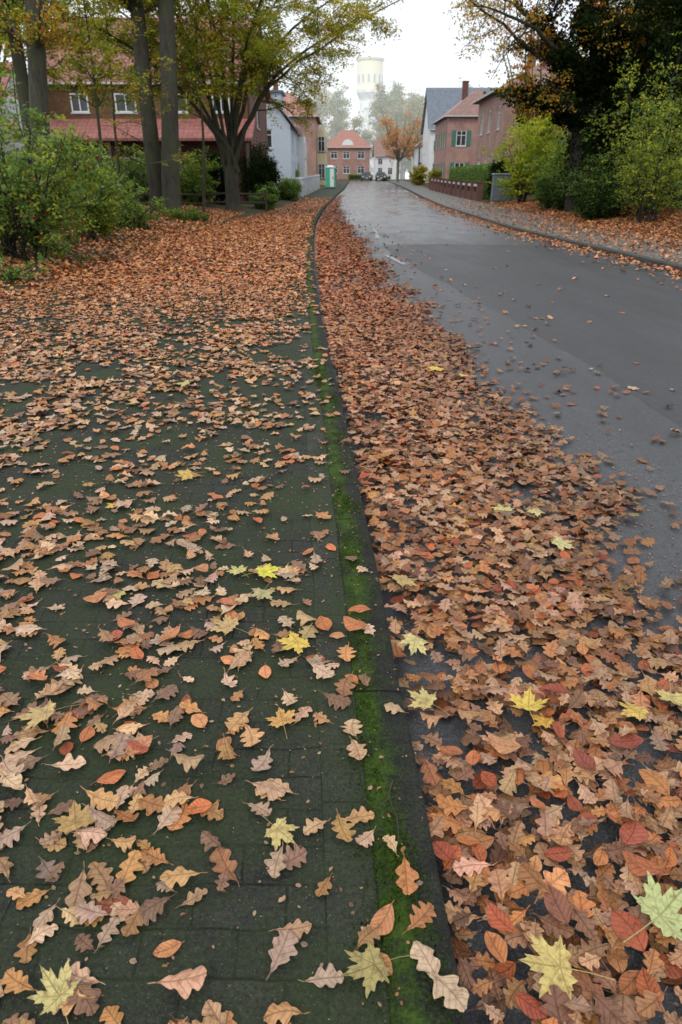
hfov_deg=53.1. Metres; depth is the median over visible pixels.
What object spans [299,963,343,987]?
oak leaf
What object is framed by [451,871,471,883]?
oak leaf
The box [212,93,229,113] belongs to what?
window
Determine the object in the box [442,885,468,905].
oak leaf
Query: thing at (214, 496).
beech leaf
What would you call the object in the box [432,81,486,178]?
brick house
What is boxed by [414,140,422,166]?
half timbered house
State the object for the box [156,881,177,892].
oak leaf
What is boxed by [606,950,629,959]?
beech leaf
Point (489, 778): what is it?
beech leaf
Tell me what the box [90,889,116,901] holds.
oak leaf
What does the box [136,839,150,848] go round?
oak leaf
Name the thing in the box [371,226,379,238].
road marking
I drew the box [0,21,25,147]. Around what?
street tree
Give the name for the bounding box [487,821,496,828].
oak leaf
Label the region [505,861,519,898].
oak leaf
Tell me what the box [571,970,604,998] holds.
oak leaf
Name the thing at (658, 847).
oak leaf
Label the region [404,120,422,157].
street tree
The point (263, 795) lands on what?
oak leaf
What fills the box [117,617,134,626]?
beech leaf
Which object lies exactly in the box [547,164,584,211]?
ivy bush
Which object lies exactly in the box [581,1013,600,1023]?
oak leaf
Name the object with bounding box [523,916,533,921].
oak leaf
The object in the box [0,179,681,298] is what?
ground
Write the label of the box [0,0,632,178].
sky
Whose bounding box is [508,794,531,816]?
oak leaf
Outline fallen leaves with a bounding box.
[0,179,681,1023]
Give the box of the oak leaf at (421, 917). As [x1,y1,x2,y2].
[403,901,435,933]
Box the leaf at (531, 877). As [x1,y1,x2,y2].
[519,862,558,899]
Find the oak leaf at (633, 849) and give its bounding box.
[619,838,649,859]
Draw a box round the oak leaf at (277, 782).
[267,778,294,793]
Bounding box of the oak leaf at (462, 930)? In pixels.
[451,924,473,933]
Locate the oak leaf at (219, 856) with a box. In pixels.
[209,847,239,886]
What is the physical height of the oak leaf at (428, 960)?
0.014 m
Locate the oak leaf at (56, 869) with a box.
[43,861,63,883]
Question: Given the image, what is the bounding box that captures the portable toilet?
[325,165,335,187]
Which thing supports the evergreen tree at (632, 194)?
on the ground
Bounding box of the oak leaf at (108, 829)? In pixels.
[102,815,115,831]
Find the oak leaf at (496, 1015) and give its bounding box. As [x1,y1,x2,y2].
[481,1001,504,1023]
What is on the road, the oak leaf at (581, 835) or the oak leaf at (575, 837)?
the oak leaf at (575, 837)
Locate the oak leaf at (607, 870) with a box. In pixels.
[595,863,615,879]
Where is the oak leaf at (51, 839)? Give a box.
[39,831,62,845]
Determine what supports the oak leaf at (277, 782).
on the pavement at (236, 963)
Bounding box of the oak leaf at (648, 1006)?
[635,986,667,1017]
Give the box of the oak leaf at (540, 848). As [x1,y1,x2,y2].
[533,842,569,872]
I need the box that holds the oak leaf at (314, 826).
[303,818,330,834]
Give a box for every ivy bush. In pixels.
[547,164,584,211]
[570,180,635,219]
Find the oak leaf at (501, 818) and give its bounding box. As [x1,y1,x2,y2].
[499,804,512,827]
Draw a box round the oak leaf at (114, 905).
[110,902,129,921]
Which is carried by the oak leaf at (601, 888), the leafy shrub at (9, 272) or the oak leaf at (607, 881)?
the oak leaf at (607, 881)
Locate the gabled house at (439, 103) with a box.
[420,88,495,182]
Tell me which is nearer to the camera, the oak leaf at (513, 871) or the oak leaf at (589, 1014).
the oak leaf at (589, 1014)
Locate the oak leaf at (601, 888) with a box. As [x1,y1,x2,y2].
[596,882,618,909]
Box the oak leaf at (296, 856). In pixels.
[267,844,306,869]
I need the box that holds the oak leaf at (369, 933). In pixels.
[354,926,379,949]
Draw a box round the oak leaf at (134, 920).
[121,903,143,936]
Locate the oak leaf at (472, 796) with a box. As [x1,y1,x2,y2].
[462,793,487,801]
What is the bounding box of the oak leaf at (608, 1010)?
[586,985,627,1023]
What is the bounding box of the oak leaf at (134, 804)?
[128,794,143,813]
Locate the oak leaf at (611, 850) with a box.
[598,841,629,859]
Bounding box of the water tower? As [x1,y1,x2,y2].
[356,50,384,174]
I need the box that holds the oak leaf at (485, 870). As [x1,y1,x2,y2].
[481,866,492,885]
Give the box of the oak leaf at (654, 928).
[648,919,672,939]
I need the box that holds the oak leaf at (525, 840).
[518,834,534,845]
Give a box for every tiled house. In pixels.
[0,62,52,165]
[46,3,270,201]
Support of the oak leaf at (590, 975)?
on the oak leaf at (580, 965)
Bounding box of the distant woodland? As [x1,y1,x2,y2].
[285,76,483,178]
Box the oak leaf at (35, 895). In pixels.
[16,887,53,909]
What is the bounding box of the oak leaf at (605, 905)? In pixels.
[596,894,613,912]
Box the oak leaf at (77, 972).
[69,961,105,984]
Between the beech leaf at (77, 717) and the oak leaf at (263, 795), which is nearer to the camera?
the oak leaf at (263, 795)
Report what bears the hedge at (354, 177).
on the ground
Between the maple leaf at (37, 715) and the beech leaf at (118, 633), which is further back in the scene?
the beech leaf at (118, 633)
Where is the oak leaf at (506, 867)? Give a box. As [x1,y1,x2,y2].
[494,863,510,869]
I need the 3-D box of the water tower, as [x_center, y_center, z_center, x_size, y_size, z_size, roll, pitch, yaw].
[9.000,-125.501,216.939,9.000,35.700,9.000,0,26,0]
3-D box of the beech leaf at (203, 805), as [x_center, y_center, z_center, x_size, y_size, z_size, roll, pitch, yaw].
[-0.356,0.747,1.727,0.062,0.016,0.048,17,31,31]
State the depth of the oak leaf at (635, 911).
1.57 m
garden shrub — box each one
[408,165,428,184]
[425,167,440,184]
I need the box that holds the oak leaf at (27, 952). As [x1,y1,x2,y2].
[14,927,36,963]
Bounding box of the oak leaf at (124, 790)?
[113,785,130,812]
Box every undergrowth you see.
[0,141,211,212]
[522,103,680,207]
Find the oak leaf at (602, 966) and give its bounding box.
[574,957,619,977]
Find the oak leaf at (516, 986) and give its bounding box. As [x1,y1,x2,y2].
[503,977,529,1009]
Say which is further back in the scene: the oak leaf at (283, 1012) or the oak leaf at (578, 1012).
the oak leaf at (578, 1012)
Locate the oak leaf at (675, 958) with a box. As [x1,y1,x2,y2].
[667,949,681,968]
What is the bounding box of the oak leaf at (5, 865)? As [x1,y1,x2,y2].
[0,857,13,882]
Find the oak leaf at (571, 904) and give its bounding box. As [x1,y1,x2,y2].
[564,901,573,924]
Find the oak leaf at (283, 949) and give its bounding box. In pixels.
[266,929,298,979]
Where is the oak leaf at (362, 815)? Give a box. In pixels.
[346,806,374,822]
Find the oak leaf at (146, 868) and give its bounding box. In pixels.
[131,847,151,873]
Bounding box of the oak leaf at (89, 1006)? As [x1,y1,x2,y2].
[66,979,100,1015]
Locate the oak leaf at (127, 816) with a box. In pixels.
[113,809,138,821]
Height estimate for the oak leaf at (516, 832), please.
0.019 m
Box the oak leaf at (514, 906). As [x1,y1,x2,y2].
[504,901,532,914]
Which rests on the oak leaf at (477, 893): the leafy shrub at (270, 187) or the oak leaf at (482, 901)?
the oak leaf at (482, 901)
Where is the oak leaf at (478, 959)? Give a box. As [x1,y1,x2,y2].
[469,951,494,970]
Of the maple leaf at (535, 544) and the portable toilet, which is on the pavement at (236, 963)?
the portable toilet
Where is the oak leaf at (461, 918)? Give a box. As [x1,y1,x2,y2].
[453,910,472,928]
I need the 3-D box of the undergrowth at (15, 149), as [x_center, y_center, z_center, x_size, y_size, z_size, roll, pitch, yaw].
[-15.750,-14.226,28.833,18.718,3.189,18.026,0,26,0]
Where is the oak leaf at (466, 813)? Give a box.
[455,792,473,819]
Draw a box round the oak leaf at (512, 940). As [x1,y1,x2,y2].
[504,930,527,948]
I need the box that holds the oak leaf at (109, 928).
[93,916,119,953]
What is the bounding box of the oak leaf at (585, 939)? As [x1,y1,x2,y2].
[583,935,604,958]
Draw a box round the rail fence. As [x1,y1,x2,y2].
[138,190,267,211]
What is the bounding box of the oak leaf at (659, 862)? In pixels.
[645,852,668,882]
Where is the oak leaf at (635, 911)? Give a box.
[626,904,650,933]
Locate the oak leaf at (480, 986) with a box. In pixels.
[471,978,499,996]
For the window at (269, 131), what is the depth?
52.76 m
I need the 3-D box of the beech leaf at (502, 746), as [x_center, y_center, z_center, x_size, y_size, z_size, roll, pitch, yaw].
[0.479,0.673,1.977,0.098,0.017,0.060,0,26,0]
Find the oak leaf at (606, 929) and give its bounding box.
[596,923,612,939]
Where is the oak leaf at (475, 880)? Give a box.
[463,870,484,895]
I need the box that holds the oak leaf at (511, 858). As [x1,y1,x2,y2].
[499,852,516,866]
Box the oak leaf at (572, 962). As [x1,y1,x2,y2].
[569,953,585,970]
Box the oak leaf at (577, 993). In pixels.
[572,984,596,1018]
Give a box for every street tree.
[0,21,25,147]
[377,106,423,181]
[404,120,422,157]
[488,37,582,193]
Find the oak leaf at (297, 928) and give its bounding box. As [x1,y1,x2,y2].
[268,918,311,939]
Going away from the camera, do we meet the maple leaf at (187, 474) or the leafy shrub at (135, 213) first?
the maple leaf at (187, 474)
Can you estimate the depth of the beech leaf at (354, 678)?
2.20 m
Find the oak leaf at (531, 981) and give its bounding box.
[526,971,536,992]
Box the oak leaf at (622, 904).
[603,889,628,911]
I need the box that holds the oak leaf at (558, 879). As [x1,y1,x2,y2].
[534,867,570,903]
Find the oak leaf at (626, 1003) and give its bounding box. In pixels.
[610,991,639,1023]
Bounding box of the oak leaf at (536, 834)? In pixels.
[531,824,550,840]
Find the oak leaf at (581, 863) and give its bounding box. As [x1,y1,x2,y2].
[567,853,585,867]
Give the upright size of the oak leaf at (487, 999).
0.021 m
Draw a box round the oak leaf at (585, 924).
[568,901,597,938]
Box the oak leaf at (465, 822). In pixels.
[455,813,472,831]
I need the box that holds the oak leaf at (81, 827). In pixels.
[70,825,87,835]
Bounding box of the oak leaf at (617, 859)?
[604,837,624,863]
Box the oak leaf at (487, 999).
[468,990,506,1018]
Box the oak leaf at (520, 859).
[516,856,531,867]
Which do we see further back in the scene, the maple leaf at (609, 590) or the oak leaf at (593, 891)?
the maple leaf at (609, 590)
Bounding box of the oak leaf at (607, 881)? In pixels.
[600,871,617,891]
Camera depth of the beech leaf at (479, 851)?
1.68 m
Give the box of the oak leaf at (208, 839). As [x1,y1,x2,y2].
[200,831,224,851]
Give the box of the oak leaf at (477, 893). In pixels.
[469,886,481,905]
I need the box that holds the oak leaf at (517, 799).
[513,797,532,807]
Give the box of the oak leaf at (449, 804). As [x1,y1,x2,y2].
[436,794,469,815]
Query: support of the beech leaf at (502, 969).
on the road
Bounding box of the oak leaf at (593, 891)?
[580,878,612,901]
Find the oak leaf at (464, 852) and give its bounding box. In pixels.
[445,845,470,874]
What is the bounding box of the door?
[330,169,333,186]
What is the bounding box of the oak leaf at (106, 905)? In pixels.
[97,895,137,913]
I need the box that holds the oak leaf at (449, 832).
[443,827,452,837]
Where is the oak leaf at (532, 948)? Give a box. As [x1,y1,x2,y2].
[528,922,538,955]
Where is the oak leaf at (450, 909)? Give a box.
[444,900,482,929]
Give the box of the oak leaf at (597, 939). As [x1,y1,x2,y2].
[586,936,605,960]
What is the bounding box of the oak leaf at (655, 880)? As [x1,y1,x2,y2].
[644,877,661,893]
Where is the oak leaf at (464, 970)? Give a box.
[456,949,475,990]
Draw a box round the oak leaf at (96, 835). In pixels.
[71,827,107,843]
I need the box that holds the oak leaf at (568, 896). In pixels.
[565,892,573,902]
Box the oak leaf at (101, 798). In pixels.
[80,786,119,810]
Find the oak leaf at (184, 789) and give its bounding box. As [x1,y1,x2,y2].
[170,777,189,804]
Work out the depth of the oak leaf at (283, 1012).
1.31 m
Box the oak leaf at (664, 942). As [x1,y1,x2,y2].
[655,932,676,947]
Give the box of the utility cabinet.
[490,173,511,202]
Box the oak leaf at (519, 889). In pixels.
[507,879,528,897]
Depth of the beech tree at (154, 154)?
24.37 m
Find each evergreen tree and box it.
[563,0,681,200]
[575,3,672,200]
[614,0,681,209]
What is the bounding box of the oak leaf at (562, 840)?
[552,818,574,845]
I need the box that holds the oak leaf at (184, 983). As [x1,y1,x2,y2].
[148,966,206,999]
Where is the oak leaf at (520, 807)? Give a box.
[500,798,535,819]
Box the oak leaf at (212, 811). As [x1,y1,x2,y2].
[189,801,223,820]
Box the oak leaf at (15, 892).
[6,886,26,899]
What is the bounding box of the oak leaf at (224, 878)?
[215,863,229,890]
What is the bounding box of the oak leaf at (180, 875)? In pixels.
[160,866,206,888]
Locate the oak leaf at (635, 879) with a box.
[628,872,644,893]
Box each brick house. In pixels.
[273,83,327,184]
[327,130,371,178]
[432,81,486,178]
[472,41,606,187]
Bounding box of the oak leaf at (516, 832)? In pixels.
[507,821,526,844]
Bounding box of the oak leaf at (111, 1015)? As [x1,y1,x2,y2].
[99,1005,123,1023]
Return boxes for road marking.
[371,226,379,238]
[384,255,405,264]
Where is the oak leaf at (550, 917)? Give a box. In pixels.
[544,910,566,937]
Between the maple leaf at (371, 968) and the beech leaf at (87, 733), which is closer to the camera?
the maple leaf at (371, 968)
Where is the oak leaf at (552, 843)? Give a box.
[547,839,560,848]
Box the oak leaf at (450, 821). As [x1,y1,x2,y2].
[427,811,462,833]
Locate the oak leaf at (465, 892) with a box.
[450,885,474,905]
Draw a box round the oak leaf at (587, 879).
[583,876,605,888]
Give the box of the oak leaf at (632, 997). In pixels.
[604,982,644,1003]
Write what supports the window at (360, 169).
in the brick house at (348, 151)
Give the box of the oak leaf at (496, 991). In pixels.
[484,969,503,1008]
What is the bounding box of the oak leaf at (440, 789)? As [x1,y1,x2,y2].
[428,779,451,801]
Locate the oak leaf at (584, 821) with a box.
[578,816,607,825]
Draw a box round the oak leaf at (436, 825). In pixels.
[428,816,445,837]
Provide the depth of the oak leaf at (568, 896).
1.58 m
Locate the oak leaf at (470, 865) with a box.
[453,857,496,876]
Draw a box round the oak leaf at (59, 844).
[35,835,66,851]
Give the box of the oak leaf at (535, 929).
[525,922,543,954]
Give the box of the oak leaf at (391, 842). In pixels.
[382,834,397,855]
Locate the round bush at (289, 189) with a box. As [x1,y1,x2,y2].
[276,176,303,200]
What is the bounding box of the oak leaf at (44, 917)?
[33,898,59,931]
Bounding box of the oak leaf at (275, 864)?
[264,846,286,877]
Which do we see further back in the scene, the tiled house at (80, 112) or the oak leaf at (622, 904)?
the tiled house at (80, 112)
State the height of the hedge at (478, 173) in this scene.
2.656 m
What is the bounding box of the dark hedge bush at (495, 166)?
[483,156,515,201]
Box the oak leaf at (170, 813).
[154,804,181,832]
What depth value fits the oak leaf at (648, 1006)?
1.38 m
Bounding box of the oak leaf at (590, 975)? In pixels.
[580,965,602,984]
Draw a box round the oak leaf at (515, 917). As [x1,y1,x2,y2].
[497,905,529,935]
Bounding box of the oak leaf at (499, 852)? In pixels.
[491,839,511,868]
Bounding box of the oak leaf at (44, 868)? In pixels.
[36,856,59,881]
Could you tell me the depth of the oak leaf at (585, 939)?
1.53 m
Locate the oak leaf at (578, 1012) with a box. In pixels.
[571,1009,583,1019]
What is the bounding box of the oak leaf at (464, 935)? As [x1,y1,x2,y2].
[455,930,480,940]
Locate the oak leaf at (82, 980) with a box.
[74,972,89,982]
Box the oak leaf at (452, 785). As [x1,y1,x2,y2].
[439,778,468,797]
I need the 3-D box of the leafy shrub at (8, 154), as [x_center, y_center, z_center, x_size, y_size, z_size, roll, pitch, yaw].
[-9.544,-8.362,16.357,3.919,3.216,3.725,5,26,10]
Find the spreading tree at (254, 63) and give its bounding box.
[47,0,403,210]
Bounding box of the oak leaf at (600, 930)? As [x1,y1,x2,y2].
[594,923,609,938]
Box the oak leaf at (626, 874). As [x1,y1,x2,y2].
[620,863,631,882]
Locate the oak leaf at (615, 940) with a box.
[608,929,629,955]
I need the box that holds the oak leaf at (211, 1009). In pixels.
[202,1000,226,1023]
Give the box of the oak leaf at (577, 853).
[561,841,584,860]
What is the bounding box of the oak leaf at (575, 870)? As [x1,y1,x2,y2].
[566,866,587,876]
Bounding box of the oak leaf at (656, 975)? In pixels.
[651,965,666,981]
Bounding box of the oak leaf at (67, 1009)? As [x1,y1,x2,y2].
[51,989,95,1015]
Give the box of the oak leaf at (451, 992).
[421,964,468,1011]
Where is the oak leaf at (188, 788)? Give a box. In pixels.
[182,780,196,793]
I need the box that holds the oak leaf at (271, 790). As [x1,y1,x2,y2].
[246,780,285,800]
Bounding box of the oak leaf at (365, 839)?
[355,826,375,847]
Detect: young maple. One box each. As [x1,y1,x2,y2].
[0,0,85,194]
[47,0,155,195]
[67,0,138,199]
[148,0,236,212]
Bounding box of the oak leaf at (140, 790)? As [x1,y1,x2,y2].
[132,777,146,795]
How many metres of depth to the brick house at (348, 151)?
133.32 m
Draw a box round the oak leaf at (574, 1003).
[563,993,592,1011]
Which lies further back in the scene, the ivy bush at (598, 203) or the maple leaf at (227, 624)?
the ivy bush at (598, 203)
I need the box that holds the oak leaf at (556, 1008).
[539,985,574,1023]
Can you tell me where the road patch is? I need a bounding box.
[383,244,681,426]
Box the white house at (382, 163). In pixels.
[372,141,398,179]
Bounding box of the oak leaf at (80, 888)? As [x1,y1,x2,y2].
[65,861,91,907]
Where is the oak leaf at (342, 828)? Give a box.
[331,808,355,841]
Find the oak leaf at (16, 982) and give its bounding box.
[1,967,37,993]
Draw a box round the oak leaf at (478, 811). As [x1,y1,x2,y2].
[469,802,487,831]
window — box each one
[69,93,90,113]
[114,93,137,113]
[120,157,138,171]
[178,94,187,113]
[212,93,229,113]
[267,129,272,148]
[318,136,324,151]
[318,163,324,178]
[331,151,336,158]
[343,151,349,158]
[343,166,349,173]
[357,151,364,158]
[357,166,363,173]
[378,158,382,164]
[454,162,464,166]
[455,131,466,146]
[479,114,483,135]
[486,110,490,133]
[495,106,500,130]
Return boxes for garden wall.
[293,175,319,198]
[429,177,484,200]
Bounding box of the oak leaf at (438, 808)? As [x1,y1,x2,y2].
[430,803,461,813]
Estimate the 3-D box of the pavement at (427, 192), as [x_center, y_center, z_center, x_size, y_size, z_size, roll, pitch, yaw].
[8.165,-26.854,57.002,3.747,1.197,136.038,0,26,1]
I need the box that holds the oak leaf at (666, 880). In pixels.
[660,875,675,885]
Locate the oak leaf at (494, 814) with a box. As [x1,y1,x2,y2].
[482,806,511,820]
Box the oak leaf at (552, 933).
[533,912,564,935]
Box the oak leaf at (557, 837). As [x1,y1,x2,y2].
[542,812,562,840]
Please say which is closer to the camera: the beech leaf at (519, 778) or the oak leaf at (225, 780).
the oak leaf at (225, 780)
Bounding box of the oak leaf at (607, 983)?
[590,969,619,998]
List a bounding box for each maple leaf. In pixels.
[11,700,80,730]
[28,959,80,1022]
[52,800,97,851]
[105,503,122,508]
[107,588,125,599]
[174,379,194,386]
[175,468,199,479]
[211,615,251,634]
[226,565,247,575]
[243,563,279,577]
[248,585,274,599]
[256,811,298,850]
[265,707,296,736]
[278,625,310,653]
[341,939,415,998]
[368,492,379,497]
[381,574,416,586]
[398,625,427,654]
[406,687,447,713]
[427,366,444,370]
[463,515,472,524]
[492,504,513,515]
[509,686,548,724]
[518,933,614,999]
[527,508,544,516]
[527,542,545,548]
[530,712,566,730]
[533,501,546,505]
[540,530,574,549]
[601,584,628,595]
[614,700,667,723]
[624,870,681,941]
[655,679,681,705]
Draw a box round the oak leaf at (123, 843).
[108,835,135,852]
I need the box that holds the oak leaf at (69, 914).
[56,906,80,926]
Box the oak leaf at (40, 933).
[21,923,57,949]
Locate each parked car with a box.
[361,172,370,180]
[375,172,385,180]
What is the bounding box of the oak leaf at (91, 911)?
[75,900,112,923]
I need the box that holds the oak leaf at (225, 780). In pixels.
[217,773,234,784]
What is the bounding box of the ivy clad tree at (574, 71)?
[442,0,681,211]
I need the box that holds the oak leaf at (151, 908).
[138,894,174,925]
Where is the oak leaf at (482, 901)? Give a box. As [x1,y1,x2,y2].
[476,895,494,912]
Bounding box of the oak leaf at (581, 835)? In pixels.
[576,828,589,844]
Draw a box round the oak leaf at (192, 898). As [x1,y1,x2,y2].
[175,888,207,908]
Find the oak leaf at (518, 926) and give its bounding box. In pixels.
[514,921,531,930]
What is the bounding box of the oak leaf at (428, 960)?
[410,941,439,973]
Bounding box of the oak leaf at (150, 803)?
[131,794,165,815]
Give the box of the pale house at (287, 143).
[266,90,307,187]
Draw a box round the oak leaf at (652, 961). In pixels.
[643,948,664,980]
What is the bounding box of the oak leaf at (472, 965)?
[457,958,484,971]
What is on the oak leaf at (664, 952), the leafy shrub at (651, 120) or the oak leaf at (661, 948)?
the oak leaf at (661, 948)
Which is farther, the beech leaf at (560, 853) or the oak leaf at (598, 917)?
the beech leaf at (560, 853)
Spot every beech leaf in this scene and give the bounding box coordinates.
[59,741,72,755]
[64,710,78,718]
[79,726,94,742]
[83,592,106,602]
[96,769,125,783]
[110,630,122,642]
[116,723,138,732]
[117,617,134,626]
[122,735,152,755]
[123,720,140,729]
[126,740,147,754]
[153,939,183,957]
[159,626,179,640]
[181,692,191,712]
[186,798,213,813]
[191,714,207,727]
[194,564,207,571]
[210,493,223,498]
[215,736,231,751]
[216,597,235,604]
[315,616,331,629]
[343,616,368,630]
[345,674,358,683]
[348,605,369,612]
[370,900,394,934]
[379,952,392,974]
[432,841,453,862]
[439,746,462,754]
[443,845,461,869]
[451,937,475,958]
[456,835,478,844]
[460,843,473,856]
[465,750,479,764]
[471,843,486,861]
[472,773,487,788]
[477,835,496,848]
[481,770,496,785]
[484,931,507,966]
[487,902,515,933]
[487,960,516,981]
[488,738,523,753]
[497,751,508,759]
[512,991,547,1018]
[515,769,523,786]
[521,769,538,778]
[529,855,541,871]
[530,796,546,809]
[537,759,548,772]
[537,790,550,798]
[540,683,568,693]
[541,707,555,715]
[541,733,554,745]
[542,846,571,861]
[544,884,570,927]
[551,781,567,797]
[553,721,564,737]
[567,792,582,810]
[573,747,598,772]
[575,812,597,820]
[580,806,591,813]
[593,844,607,865]
[605,805,620,820]
[606,947,627,973]
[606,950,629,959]
[609,733,647,748]
[611,910,648,954]
[619,820,647,846]
[619,966,642,994]
[622,786,636,795]
[622,850,667,875]
[636,967,661,1006]
[639,769,669,795]
[655,854,671,874]
[658,954,681,978]
[661,842,678,849]
[664,844,676,867]
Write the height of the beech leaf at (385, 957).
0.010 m
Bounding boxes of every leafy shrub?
[0,67,126,261]
[0,147,38,214]
[0,253,57,283]
[35,157,140,239]
[100,186,167,229]
[103,144,148,204]
[159,204,214,221]
[179,146,221,205]
[248,188,277,209]
[250,180,280,205]
[481,110,570,202]
[522,128,592,203]
[529,171,564,207]
[556,152,622,212]
[579,31,681,215]
[606,92,681,222]
[674,161,681,209]
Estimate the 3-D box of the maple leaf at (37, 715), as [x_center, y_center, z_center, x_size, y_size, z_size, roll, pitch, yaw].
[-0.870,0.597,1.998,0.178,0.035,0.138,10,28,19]
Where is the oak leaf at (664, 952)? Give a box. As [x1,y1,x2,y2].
[654,937,674,954]
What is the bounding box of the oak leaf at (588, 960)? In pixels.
[579,952,605,970]
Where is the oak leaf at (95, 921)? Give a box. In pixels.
[73,916,103,926]
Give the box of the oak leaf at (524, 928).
[520,920,542,941]
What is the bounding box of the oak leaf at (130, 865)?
[115,850,143,896]
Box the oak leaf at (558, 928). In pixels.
[531,913,573,938]
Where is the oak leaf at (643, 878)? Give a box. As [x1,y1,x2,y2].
[638,876,647,881]
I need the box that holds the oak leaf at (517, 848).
[506,841,525,857]
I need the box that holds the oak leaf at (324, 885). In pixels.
[315,872,332,896]
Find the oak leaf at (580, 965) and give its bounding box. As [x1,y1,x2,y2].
[574,963,585,971]
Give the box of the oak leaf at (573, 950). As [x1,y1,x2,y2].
[568,944,581,962]
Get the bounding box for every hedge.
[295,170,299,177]
[348,174,372,179]
[448,163,501,199]
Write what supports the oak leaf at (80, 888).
on the pavement at (236, 963)
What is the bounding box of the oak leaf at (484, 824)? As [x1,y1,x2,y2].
[478,819,492,830]
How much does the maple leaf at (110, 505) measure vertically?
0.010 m
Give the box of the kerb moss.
[304,362,461,1023]
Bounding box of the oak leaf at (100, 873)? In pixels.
[87,862,113,890]
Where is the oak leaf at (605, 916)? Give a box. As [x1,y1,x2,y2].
[598,908,610,925]
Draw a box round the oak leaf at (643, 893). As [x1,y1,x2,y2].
[635,880,645,895]
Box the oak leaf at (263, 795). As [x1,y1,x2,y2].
[255,788,285,800]
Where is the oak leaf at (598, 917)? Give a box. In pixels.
[592,907,605,925]
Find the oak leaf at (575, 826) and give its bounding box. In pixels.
[562,818,599,833]
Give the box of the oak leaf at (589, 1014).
[565,989,597,1019]
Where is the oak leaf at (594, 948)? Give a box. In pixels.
[578,938,610,956]
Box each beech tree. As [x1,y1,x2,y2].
[0,0,85,172]
[0,0,85,218]
[85,0,186,211]
[158,0,181,213]
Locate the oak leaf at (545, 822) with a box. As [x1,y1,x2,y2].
[535,810,556,835]
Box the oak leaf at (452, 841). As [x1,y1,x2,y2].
[431,834,459,845]
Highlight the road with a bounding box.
[314,181,681,1023]
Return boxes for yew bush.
[201,148,240,204]
[238,138,283,202]
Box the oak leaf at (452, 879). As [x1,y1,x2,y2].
[442,868,463,884]
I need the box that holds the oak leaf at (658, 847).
[644,841,678,860]
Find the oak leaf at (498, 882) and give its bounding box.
[488,869,510,906]
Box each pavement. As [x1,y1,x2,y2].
[0,181,389,1023]
[391,181,681,264]
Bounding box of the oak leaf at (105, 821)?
[82,803,117,829]
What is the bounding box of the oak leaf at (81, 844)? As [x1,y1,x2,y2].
[73,834,89,852]
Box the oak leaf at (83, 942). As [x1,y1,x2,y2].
[74,934,95,951]
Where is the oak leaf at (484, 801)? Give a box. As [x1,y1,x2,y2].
[474,794,494,827]
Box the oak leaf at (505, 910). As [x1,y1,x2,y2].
[479,903,508,920]
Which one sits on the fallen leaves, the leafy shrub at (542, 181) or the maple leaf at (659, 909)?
the maple leaf at (659, 909)
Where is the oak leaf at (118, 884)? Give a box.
[94,878,124,904]
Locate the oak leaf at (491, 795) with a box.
[476,791,496,800]
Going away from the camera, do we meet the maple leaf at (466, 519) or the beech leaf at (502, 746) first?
the beech leaf at (502, 746)
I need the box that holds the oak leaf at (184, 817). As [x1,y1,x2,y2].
[165,801,190,829]
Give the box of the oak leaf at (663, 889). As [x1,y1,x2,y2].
[659,883,670,894]
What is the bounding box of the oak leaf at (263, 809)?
[243,801,271,815]
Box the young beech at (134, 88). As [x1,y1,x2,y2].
[82,8,206,216]
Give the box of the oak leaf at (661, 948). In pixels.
[644,938,668,958]
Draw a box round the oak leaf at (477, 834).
[454,825,487,838]
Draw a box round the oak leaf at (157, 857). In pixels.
[140,847,173,865]
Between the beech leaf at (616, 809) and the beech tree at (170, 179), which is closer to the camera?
the beech leaf at (616, 809)
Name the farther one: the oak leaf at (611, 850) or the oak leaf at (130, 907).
the oak leaf at (611, 850)
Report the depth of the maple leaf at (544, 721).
2.12 m
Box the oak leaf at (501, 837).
[495,831,508,853]
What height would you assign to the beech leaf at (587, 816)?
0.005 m
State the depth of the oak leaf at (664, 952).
1.51 m
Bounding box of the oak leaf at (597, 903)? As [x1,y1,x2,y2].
[589,899,612,909]
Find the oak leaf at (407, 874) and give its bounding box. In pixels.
[395,849,418,894]
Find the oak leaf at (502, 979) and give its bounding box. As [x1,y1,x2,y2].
[480,972,507,988]
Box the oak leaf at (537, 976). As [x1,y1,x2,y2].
[532,972,544,1003]
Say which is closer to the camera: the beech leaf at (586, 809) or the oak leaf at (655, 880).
the oak leaf at (655, 880)
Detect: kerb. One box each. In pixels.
[306,181,466,1023]
[387,181,681,272]
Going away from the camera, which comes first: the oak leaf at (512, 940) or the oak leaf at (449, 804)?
the oak leaf at (512, 940)
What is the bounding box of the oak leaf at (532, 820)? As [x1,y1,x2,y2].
[529,814,540,826]
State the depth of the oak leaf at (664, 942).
1.49 m
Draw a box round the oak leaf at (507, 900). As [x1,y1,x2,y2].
[494,891,511,905]
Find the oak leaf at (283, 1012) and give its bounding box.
[264,1002,309,1023]
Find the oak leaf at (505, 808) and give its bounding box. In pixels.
[490,800,519,819]
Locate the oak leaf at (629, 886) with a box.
[619,880,638,894]
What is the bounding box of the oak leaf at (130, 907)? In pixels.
[115,899,138,917]
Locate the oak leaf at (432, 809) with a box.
[426,805,438,821]
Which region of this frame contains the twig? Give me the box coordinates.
[380,780,398,842]
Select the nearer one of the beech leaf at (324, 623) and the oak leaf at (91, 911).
the oak leaf at (91, 911)
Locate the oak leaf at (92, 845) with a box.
[73,831,97,851]
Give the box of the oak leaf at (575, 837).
[563,833,587,840]
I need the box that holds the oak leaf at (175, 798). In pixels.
[163,790,198,808]
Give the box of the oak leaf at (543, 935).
[533,920,546,938]
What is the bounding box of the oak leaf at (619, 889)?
[611,879,628,894]
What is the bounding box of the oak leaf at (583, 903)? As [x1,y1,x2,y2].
[571,890,595,917]
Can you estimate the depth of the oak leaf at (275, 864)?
1.58 m
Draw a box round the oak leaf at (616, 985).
[610,975,618,990]
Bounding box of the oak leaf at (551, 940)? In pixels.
[544,927,575,945]

